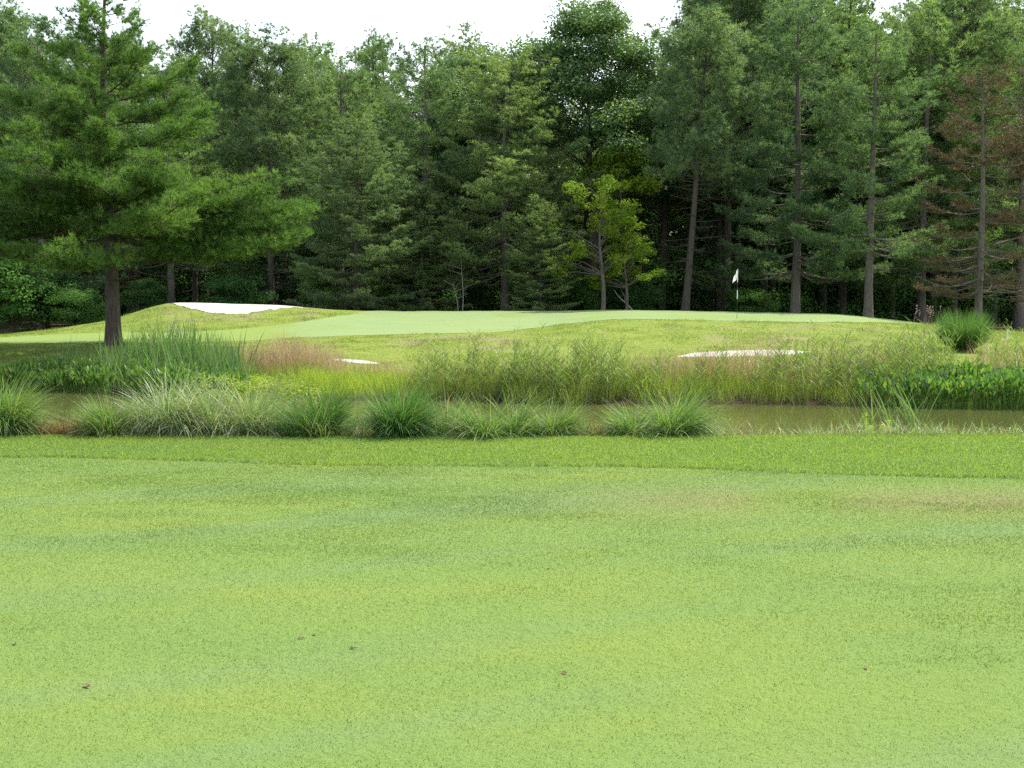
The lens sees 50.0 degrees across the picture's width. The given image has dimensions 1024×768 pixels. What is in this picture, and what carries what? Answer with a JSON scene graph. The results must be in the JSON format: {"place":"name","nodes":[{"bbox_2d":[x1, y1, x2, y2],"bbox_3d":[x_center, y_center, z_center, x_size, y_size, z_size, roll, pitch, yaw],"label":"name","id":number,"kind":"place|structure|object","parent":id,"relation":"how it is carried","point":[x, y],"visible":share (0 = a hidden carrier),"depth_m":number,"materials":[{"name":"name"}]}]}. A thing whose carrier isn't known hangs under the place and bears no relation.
{"place":"outdoors","nodes":[
{"label":"outdoors","id":0,"kind":"place"},
{"bbox_2d":[0,303,1023,767],"bbox_3d":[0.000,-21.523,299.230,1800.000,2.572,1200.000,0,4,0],"label":"ground","id":1,"kind":"structure","parent":0,"point":[756,749],"depth_m":5.73,"materials":[{"name":"plant"}]},
{"bbox_2d":[0,258,60,331],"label":"shrub","id":2,"kind":"object","parent":1,"relation":"on","point":[8,286],"visible":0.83,"depth_m":55.66,"materials":[{"name":"green plant"}]},
{"bbox_2d":[0,364,78,440],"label":"grass tussock","id":3,"kind":"object","parent":1,"relation":"on","point":[11,411],"depth_m":13.52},
{"bbox_2d":[0,0,79,212],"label":"pitch pine","id":4,"kind":"object","parent":1,"relation":"on","point":[7,14],"visible":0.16,"depth_m":61.62,"materials":[{"name":"green plant"}]},
{"bbox_2d":[0,270,86,328],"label":"shrub","id":5,"kind":"object","parent":1,"relation":"on","point":[69,282],"visible":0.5,"depth_m":57.06,"materials":[{"name":"green plant"}]},
{"bbox_2d":[0,11,127,328],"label":"white pine","id":6,"kind":"object","parent":1,"relation":"on","point":[12,65],"visible":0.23,"depth_m":58.22,"materials":[{"name":"grey plant"}]},
{"bbox_2d":[43,287,104,325],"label":"shrub","id":7,"kind":"object","parent":1,"relation":"on","point":[84,299],"visible":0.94,"depth_m":56.56,"materials":[{"name":"green plant"}]},
{"bbox_2d":[46,112,162,297],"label":"oak tree","id":8,"kind":"object","parent":1,"relation":"on","point":[138,127],"visible":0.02,"depth_m":68.35,"materials":[{"name":"green plant"}]},
{"bbox_2d":[55,385,156,438],"bbox_3d":[-4.970,0.454,13.636,1.507,0.957,1.455,0,4,0],"label":"grass tussock","id":9,"kind":"object","parent":1,"relation":"on","point":[97,426],"depth_m":13.45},
{"bbox_2d":[50,19,165,298],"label":"pitch pine","id":10,"kind":"object","parent":1,"relation":"on","point":[97,49],"visible":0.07,"depth_m":72.23,"materials":[{"name":"green plant"}]},
{"bbox_2d":[72,41,208,310],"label":"white pine","id":11,"kind":"object","parent":1,"relation":"on","point":[177,287],"visible":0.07,"depth_m":73.49,"materials":[{"name":"grey plant"}]},
{"bbox_2d":[119,278,170,313],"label":"shrub","id":12,"kind":"object","parent":1,"relation":"on","point":[152,289],"visible":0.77,"depth_m":59.53,"materials":[{"name":"green plant"}]},
{"bbox_2d":[28,308,263,398],"bbox_3d":[-8.836,-0.922,27.813,7.729,2.290,3.768,2,5,27],"label":"cattail bed","id":13,"kind":"object","parent":1,"relation":"on","point":[215,356],"visible":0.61,"depth_m":27.31,"materials":[{"name":"green plant"}]},
{"bbox_2d":[0,0,325,344],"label":"white pine","id":14,"kind":"object","parent":1,"relation":"on","point":[168,214],"visible":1,"depth_m":31.31,"materials":[{"name":"green plant"}]},
{"bbox_2d":[97,359,236,439],"bbox_3d":[-4.350,0.398,13.896,2.189,1.549,2.174,0,4,0],"label":"grass tussock","id":15,"kind":"object","parent":1,"relation":"on","point":[159,406],"depth_m":13.65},
{"bbox_2d":[89,51,246,303],"bbox_3d":[-19.958,-11.051,61.975,8.942,15.647,8.272,0,4,6],"label":"white pine","id":16,"kind":"object","parent":1,"relation":"on","point":[203,267],"visible":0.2,"depth_m":62.17,"materials":[{"name":"grey plant"}]},
{"bbox_2d":[145,78,246,302],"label":"white pine","id":17,"kind":"object","parent":1,"relation":"on","point":[195,283],"visible":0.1,"depth_m":64.95,"materials":[{"name":"green plant"}]},
{"bbox_2d":[152,60,252,302],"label":"pitch pine","id":18,"kind":"object","parent":1,"relation":"on","point":[204,291],"visible":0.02,"depth_m":75.20,"materials":[{"name":"green plant"}]},
{"bbox_2d":[157,2,259,296],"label":"pitch pine","id":19,"kind":"object","parent":1,"relation":"on","point":[209,49],"visible":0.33,"depth_m":73.51,"materials":[{"name":"green plant"}]},
{"bbox_2d":[138,370,308,438],"bbox_3d":[-3.575,0.524,13.887,2.667,1.524,2.250,0,4,0],"label":"grass tussock","id":20,"kind":"object","parent":1,"relation":"on","point":[208,413],"depth_m":13.57,"materials":[{"name":"plant"}]},
{"bbox_2d":[168,303,302,313],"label":"bunker sand","id":21,"kind":"structure","parent":1,"relation":"on","point":[228,308],"depth_m":47.58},
{"bbox_2d":[201,273,278,304],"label":"shrub","id":22,"kind":"object","parent":1,"relation":"on","point":[234,289],"visible":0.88,"depth_m":58.93,"materials":[{"name":"green plant"}]},
{"bbox_2d":[189,20,336,304],"bbox_3d":[-13.596,-11.450,60.405,8.083,16.297,7.961,2,5,23],"label":"pitch pine","id":23,"kind":"object","parent":1,"relation":"on","point":[242,76],"visible":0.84,"depth_m":58.84,"materials":[{"name":"green plant"}]},
{"bbox_2d":[210,377,328,436],"bbox_3d":[-2.991,0.425,13.921,1.916,1.128,1.701,0,4,0],"label":"grass tussock","id":24,"kind":"object","parent":1,"relation":"on","point":[276,408],"depth_m":13.76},
{"bbox_2d":[198,71,351,302],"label":"feathery conifer","id":25,"kind":"object","parent":1,"relation":"on","point":[251,119],"visible":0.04,"depth_m":71.57,"materials":[{"name":"plant"}]},
{"bbox_2d":[218,138,361,305],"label":"feathery conifer","id":26,"kind":"object","parent":1,"relation":"on","point":[290,278],"visible":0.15,"depth_m":64.10,"materials":[{"name":"plant"}]},
{"bbox_2d":[271,37,339,285],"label":"white pine","id":27,"kind":"object","parent":1,"relation":"on","point":[331,59],"depth_m":92.30,"materials":[{"name":"grey plant"}]},
{"bbox_2d":[269,30,354,303],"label":"white pine","id":28,"kind":"object","parent":1,"relation":"on","point":[320,50],"visible":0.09,"depth_m":76.45,"materials":[{"name":"green plant"}]},
{"bbox_2d":[257,375,367,437],"bbox_3d":[-2.403,0.349,13.621,1.590,0.977,1.758,4,6,42],"label":"grass tussock","id":29,"kind":"object","parent":1,"relation":"on","point":[323,415],"depth_m":13.48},
{"bbox_2d":[295,276,349,309],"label":"shrub","id":30,"kind":"object","parent":1,"relation":"on","point":[326,288],"visible":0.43,"depth_m":59.59,"materials":[{"name":"green plant"}]},
{"bbox_2d":[282,396,364,438],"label":"grass tussock","id":31,"kind":"object","parent":1,"relation":"on","point":[327,434],"depth_m":13.41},
{"bbox_2d":[252,45,406,309],"bbox_3d":[-10.490,-11.540,65.451,9.850,16.713,9.340,4,6,41],"label":"white pine","id":32,"kind":"object","parent":1,"relation":"on","point":[336,84],"visible":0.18,"depth_m":64.22,"materials":[{"name":"grey plant"}]},
{"bbox_2d":[282,76,382,309],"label":"white pine","id":33,"kind":"object","parent":1,"relation":"on","point":[320,128],"visible":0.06,"depth_m":72.51,"materials":[{"name":"grey plant"}]},
{"bbox_2d":[284,66,403,309],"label":"tree","id":34,"kind":"object","parent":1,"relation":"on","point":[342,96],"visible":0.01,"depth_m":86.36,"materials":[{"name":"green plant"}]},
{"bbox_2d":[284,108,435,310],"bbox_3d":[-7.821,-8.660,55.381,7.723,10.407,7.397,2,5,19],"label":"feathery conifer","id":35,"kind":"object","parent":1,"relation":"on","point":[356,261],"visible":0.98,"depth_m":54.71,"materials":[{"name":"plant"}]},
{"bbox_2d":[325,25,413,310],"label":"white pine","id":36,"kind":"object","parent":1,"relation":"on","point":[378,48],"visible":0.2,"depth_m":72.30,"materials":[{"name":"green plant"}]},
{"bbox_2d":[336,31,428,254],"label":"white pine","id":37,"kind":"object","parent":1,"relation":"on","point":[397,70],"visible":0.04,"depth_m":84.48,"materials":[{"name":"grey plant"}]},
{"bbox_2d":[344,81,443,291],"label":"white pine","id":38,"kind":"object","parent":1,"relation":"on","point":[398,97],"visible":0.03,"depth_m":76.95,"materials":[{"name":"grey plant"}]},
{"bbox_2d":[329,369,464,441],"bbox_3d":[-1.448,0.519,13.556,2.017,1.496,1.826,3,5,35],"label":"grass tussock","id":39,"kind":"object","parent":1,"relation":"on","point":[394,419],"depth_m":13.37,"materials":[{"name":"plant"}]},
{"bbox_2d":[374,276,444,310],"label":"shrub","id":40,"kind":"object","parent":1,"relation":"on","point":[383,289],"visible":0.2,"depth_m":59.91,"materials":[{"name":"green plant"}]},
{"bbox_2d":[342,36,489,310],"bbox_3d":[-5.191,-11.264,60.749,8.147,15.410,8.806,0,4,2],"label":"white pine","id":41,"kind":"object","parent":1,"relation":"on","point":[400,111],"visible":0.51,"depth_m":59.26,"materials":[{"name":"grey plant"}]},
{"bbox_2d":[371,175,469,310],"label":"feathery conifer","id":42,"kind":"object","parent":1,"relation":"on","point":[438,270],"visible":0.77,"depth_m":56.93,"materials":[{"name":"plant"}]},
{"bbox_2d":[406,383,486,437],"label":"grass tussock","id":43,"kind":"object","parent":1,"relation":"on","point":[447,416],"depth_m":13.67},
{"bbox_2d":[389,20,509,278],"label":"feathery conifer","id":44,"kind":"object","parent":1,"relation":"on","point":[466,25],"visible":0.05,"depth_m":95.84,"materials":[{"name":"plant"}]},
{"bbox_2d":[0,310,920,343],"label":"putting green","id":45,"kind":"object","parent":1,"relation":"on","point":[386,322],"visible":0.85,"depth_m":42.03,"materials":[{"name":"plant"}]},
{"bbox_2d":[403,67,529,308],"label":"tree","id":46,"kind":"object","parent":1,"relation":"on","point":[459,85],"visible":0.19,"depth_m":71.51,"materials":[{"name":"green plant"}]},
{"bbox_2d":[453,283,499,310],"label":"shrub","id":47,"kind":"object","parent":1,"relation":"on","point":[476,297],"visible":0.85,"depth_m":61.22,"materials":[{"name":"green plant"}]},
{"bbox_2d":[396,41,562,310],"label":"oak tree","id":48,"kind":"object","parent":1,"relation":"on","point":[462,62],"visible":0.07,"depth_m":74.69,"materials":[{"name":"green plant"}]},
{"bbox_2d":[430,380,577,442],"bbox_3d":[-0.161,0.562,13.420,2.002,1.254,1.742,0,4,0],"label":"grass tussock","id":49,"kind":"object","parent":1,"relation":"on","point":[491,428],"depth_m":13.35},
{"bbox_2d":[400,44,608,310],"bbox_3d":[-0.536,-10.845,59.167,11.080,14.975,11.786,-4,6,-42],"label":"feathery conifer","id":50,"kind":"object","parent":1,"relation":"on","point":[520,190],"visible":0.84,"depth_m":58.00,"materials":[{"name":"plant"}]},
{"bbox_2d":[0,226,1015,330],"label":"undergrowth","id":51,"kind":"object","parent":1,"relation":"on","point":[803,303],"visible":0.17,"depth_m":68.34,"materials":[{"name":"green plant"}]},
{"bbox_2d":[3,145,1018,320],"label":"wood","id":52,"kind":"object","parent":1,"relation":"on","point":[750,243],"visible":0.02,"depth_m":91.04,"materials":[{"name":"green plant"}]},
{"bbox_2d":[0,432,1023,477],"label":"rough grass","id":53,"kind":"structure","parent":1,"relation":"on","point":[158,442],"depth_m":12.06,"materials":[{"name":"plant"}]},
{"bbox_2d":[3,383,1023,437],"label":"bank grass","id":54,"kind":"structure","parent":1,"relation":"on","point":[941,431],"depth_m":13.57,"materials":[{"name":"plant"}]},
{"bbox_2d":[15,414,1023,436],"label":"bank weeds","id":55,"kind":"object","parent":1,"relation":"on","point":[58,431],"visible":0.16,"depth_m":13.62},
{"bbox_2d":[498,149,580,295],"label":"white pine","id":56,"kind":"object","parent":1,"relation":"on","point":[555,190],"visible":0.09,"depth_m":76.78,"materials":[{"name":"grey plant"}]},
{"bbox_2d":[501,201,582,310],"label":"feathery conifer","id":57,"kind":"object","parent":1,"relation":"on","point":[539,257],"visible":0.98,"depth_m":55.17,"materials":[{"name":"plant"}]},
{"bbox_2d":[511,389,609,437],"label":"grass tussock","id":58,"kind":"object","parent":1,"relation":"on","point":[567,420],"depth_m":13.61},
{"bbox_2d":[528,273,600,310],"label":"shrub","id":59,"kind":"object","parent":1,"relation":"on","point":[581,294],"visible":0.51,"depth_m":59.03,"materials":[{"name":"green plant"}]},
{"bbox_2d":[240,352,922,405],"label":"lime grass","id":60,"kind":"structure","parent":1,"relation":"on","point":[316,377],"depth_m":25.10,"materials":[{"name":"plant"}]},
{"bbox_2d":[477,0,688,309],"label":"oak tree","id":61,"kind":"object","parent":1,"relation":"on","point":[599,28],"visible":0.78,"depth_m":60.36,"materials":[{"name":"green plant"}]},
{"bbox_2d":[545,98,622,289],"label":"white pine","id":62,"kind":"object","parent":1,"relation":"on","point":[584,218],"visible":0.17,"depth_m":77.69,"materials":[{"name":"green plant"}]},
{"bbox_2d":[545,142,636,266],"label":"oak tree","id":63,"kind":"object","parent":1,"relation":"on","point":[587,209],"visible":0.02,"depth_m":83.59,"materials":[{"name":"green plant"}]},
{"bbox_2d":[542,174,656,309],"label":"maple tree","id":64,"kind":"object","parent":1,"relation":"on","point":[615,214],"visible":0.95,"depth_m":54.75,"materials":[{"name":"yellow plant"}]},
{"bbox_2d":[578,140,661,309],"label":"maple tree","id":65,"kind":"object","parent":1,"relation":"on","point":[642,186],"visible":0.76,"depth_m":59.45,"materials":[{"name":"green plant"}]},
{"bbox_2d":[584,218,667,309],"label":"maple tree","id":66,"kind":"object","parent":1,"relation":"on","point":[631,269],"visible":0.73,"depth_m":55.96,"materials":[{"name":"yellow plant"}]},
{"bbox_2d":[606,272,663,309],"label":"shrub","id":67,"kind":"object","parent":1,"relation":"on","point":[635,297],"visible":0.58,"depth_m":59.21,"materials":[{"name":"green plant"}]},
{"bbox_2d":[598,160,688,309],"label":"white pine","id":68,"kind":"object","parent":1,"relation":"on","point":[674,227],"visible":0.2,"depth_m":75.28,"materials":[{"name":"green plant"}]},
{"bbox_2d":[290,315,1023,406],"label":"reed bed","id":69,"kind":"object","parent":1,"relation":"on","point":[613,374],"visible":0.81,"depth_m":24.60,"materials":[{"name":"green plant"}]},
{"bbox_2d":[583,372,740,440],"bbox_3d":[1.895,0.562,13.670,2.178,1.500,1.867,-3,5,-31],"label":"grass tussock","id":70,"kind":"object","parent":1,"relation":"on","point":[687,417],"depth_m":13.52,"materials":[{"name":"plant"}]},
{"bbox_2d":[595,70,740,309],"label":"oak tree","id":71,"kind":"object","parent":1,"relation":"on","point":[665,206],"visible":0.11,"depth_m":71.32,"materials":[{"name":"green plant"}]},
{"bbox_2d":[638,199,744,298],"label":"white pine","id":72,"kind":"object","parent":1,"relation":"on","point":[704,234],"visible":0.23,"depth_m":84.85,"materials":[{"name":"grey plant"}]},
{"bbox_2d":[636,5,776,310],"bbox_3d":[9.210,-10.903,54.450,6.835,15.114,6.203,3,4,0],"label":"pitch pine","id":73,"kind":"object","parent":1,"relation":"on","point":[707,45],"visible":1,"depth_m":53.52,"materials":[{"name":"green plant"}]},
{"bbox_2d":[653,38,790,310],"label":"oak tree","id":74,"kind":"object","parent":1,"relation":"on","point":[719,218],"visible":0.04,"depth_m":71.22,"materials":[{"name":"green plant"}]},
{"bbox_2d":[656,0,792,281],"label":"pitch pine","id":75,"kind":"object","parent":1,"relation":"on","point":[736,86],"depth_m":83.37,"materials":[{"name":"green plant"}]},
{"bbox_2d":[642,0,820,310],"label":"pitch pine","id":76,"kind":"object","parent":1,"relation":"on","point":[749,8],"visible":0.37,"depth_m":63.32,"materials":[{"name":"green plant"}]},
{"bbox_2d":[678,350,804,356],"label":"bunker sand","id":77,"kind":"structure","parent":1,"relation":"on","point":[732,352],"depth_m":32.01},
{"bbox_2d":[722,287,781,311],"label":"shrub","id":78,"kind":"object","parent":1,"relation":"on","point":[744,296],"visible":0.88,"depth_m":61.23,"materials":[{"name":"green plant"}]},
{"bbox_2d":[699,76,843,311],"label":"oak tree","id":79,"kind":"object","parent":1,"relation":"on","point":[815,199],"visible":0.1,"depth_m":68.91,"materials":[{"name":"green plant"}]},
{"bbox_2d":[722,5,832,311],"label":"white pine","id":80,"kind":"object","parent":1,"relation":"on","point":[754,227],"visible":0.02,"depth_m":74.23,"materials":[{"name":"green plant"}]},
{"bbox_2d":[737,0,865,299],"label":"pitch pine","id":81,"kind":"object","parent":1,"relation":"on","point":[817,18],"depth_m":82.04,"materials":[{"name":"green plant"}]},
{"bbox_2d":[703,0,903,312],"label":"white pine","id":82,"kind":"object","parent":1,"relation":"on","point":[831,258],"visible":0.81,"depth_m":56.32,"materials":[{"name":"grey plant"}]},
{"bbox_2d":[770,16,908,313],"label":"oak tree","id":83,"kind":"object","parent":1,"relation":"on","point":[804,44],"visible":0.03,"depth_m":70.58,"materials":[{"name":"green plant"}]},
{"bbox_2d":[767,0,932,314],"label":"white pine","id":84,"kind":"object","parent":1,"relation":"on","point":[863,8],"visible":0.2,"depth_m":67.72,"materials":[{"name":"green plant"}]},
{"bbox_2d":[785,8,957,317],"bbox_3d":[17.163,-10.504,53.810,7.875,14.896,8.513,1,4,8],"label":"white pine","id":85,"kind":"object","parent":1,"relation":"on","point":[901,162],"visible":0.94,"depth_m":52.53,"materials":[{"name":"grey plant"}]},
{"bbox_2d":[828,35,952,315],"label":"white pine","id":86,"kind":"object","parent":1,"relation":"on","point":[946,216],"visible":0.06,"depth_m":84.42,"materials":[{"name":"grey plant"}]},
{"bbox_2d":[815,0,976,293],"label":"feathery conifer","id":87,"kind":"object","parent":1,"relation":"on","point":[892,6],"depth_m":96.67,"materials":[{"name":"plant"}]},
{"bbox_2d":[830,45,975,319],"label":"oak tree","id":88,"kind":"object","parent":1,"relation":"on","point":[911,183],"visible":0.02,"depth_m":73.55,"materials":[{"name":"green plant"}]},
{"bbox_2d":[831,0,1022,322],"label":"white pine","id":89,"kind":"object","parent":1,"relation":"on","point":[938,41],"visible":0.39,"depth_m":64.05,"materials":[{"name":"grey plant"}]},
{"bbox_2d":[885,0,1023,324],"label":"pitch pine","id":90,"kind":"object","parent":1,"relation":"on","point":[985,7],"visible":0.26,"depth_m":67.72,"materials":[{"name":"green plant"}]},
{"bbox_2d":[902,0,1023,293],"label":"pitch pine","id":91,"kind":"object","parent":1,"relation":"on","point":[979,180],"visible":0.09,"depth_m":73.77,"materials":[{"name":"green plant"}]},
{"bbox_2d":[929,307,998,350],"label":"ornamental grass","id":92,"kind":"object","parent":1,"relation":"on","point":[970,331],"depth_m":32.80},
{"bbox_2d":[907,57,1023,321],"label":"dying pine","id":93,"kind":"object","parent":1,"relation":"on","point":[979,280],"visible":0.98,"depth_m":50.23,"materials":[{"name":"brown plant"}]},
{"bbox_2d":[913,20,1021,321],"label":"oak tree","id":94,"kind":"object","parent":1,"relation":"on","point":[931,304],"depth_m":84.12,"materials":[{"name":"green plant"}]},
{"bbox_2d":[918,0,1023,328],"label":"white pine","id":95,"kind":"object","parent":1,"relation":"on","point":[1012,50],"visible":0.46,"depth_m":62.96,"materials":[{"name":"grey plant"}]},
{"bbox_2d":[927,8,1023,320],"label":"white pine","id":96,"kind":"object","parent":1,"relation":"on","point":[1012,234],"visible":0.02,"depth_m":85.41,"materials":[{"name":"grey plant"}]},
{"bbox_2d":[934,3,1023,270],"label":"white pine","id":97,"kind":"object","parent":1,"relation":"on","point":[1001,237],"visible":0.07,"depth_m":76.71,"materials":[{"name":"grey plant"}]},
{"bbox_2d":[967,61,1023,308],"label":"dying pine","id":98,"kind":"object","parent":1,"relation":"on","point":[991,215],"visible":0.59,"depth_m":52.77,"materials":[{"name":"brown plant"}]},
{"bbox_2d":[0,391,1023,436],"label":"water","id":99,"kind":"structure","parent":0,"point":[771,415],"depth_m":21.98,"materials":[{"name":"liquid"}]},
{"bbox_2d":[0,353,116,393],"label":"pickerelweed","id":100,"kind":"object","parent":99,"relation":"on","point":[53,372],"visible":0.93,"depth_m":27.12,"materials":[{"name":"plant"}]},
{"bbox_2d":[124,357,250,397],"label":"pickerelweed","id":101,"kind":"object","parent":99,"relation":"on","point":[140,370],"visible":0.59,"depth_m":25.91,"materials":[{"name":"plant"}]},
{"bbox_2d":[194,369,324,410],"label":"leafy weed","id":102,"kind":"object","parent":99,"relation":"on","point":[261,382],"visible":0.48,"depth_m":22.50,"materials":[{"name":"green plant"}]},
{"bbox_2d":[822,378,921,433],"bbox_3d":[5.622,0.393,17.474,1.549,1.185,0.896,0,4,0],"label":"cattail","id":103,"kind":"object","parent":99,"relation":"on","point":[869,417],"visible":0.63,"depth_m":17.40,"materials":[{"name":"green plant"}]},
{"bbox_2d":[865,374,949,432],"bbox_3d":[6.494,0.356,17.819,1.513,1.206,0.779,0,4,0],"label":"cattail","id":104,"kind":"object","parent":99,"relation":"on","point":[908,415],"visible":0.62,"depth_m":17.89,"materials":[{"name":"green plant"}]},
{"bbox_2d":[849,358,1023,408],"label":"pickerelweed","id":105,"kind":"object","parent":99,"relation":"on","point":[1007,383],"visible":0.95,"depth_m":23.29,"materials":[{"name":"plant"}]},
{"bbox_2d":[0,303,1023,373],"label":"slope grass","id":106,"kind":"structure","parent":0,"point":[420,344],"depth_m":35.70,"materials":[{"name":"plant"}]},
{"bbox_2d":[0,0,1023,142],"label":"sky","id":107,"kind":"structure","parent":0,"point":[344,22],"materials":[{"name":"white"}]},
{"bbox_2d":[225,328,1023,395],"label":"tawny grass","id":108,"kind":"structure","parent":0,"point":[295,351],"depth_m":27.28,"materials":[{"name":"plant"}]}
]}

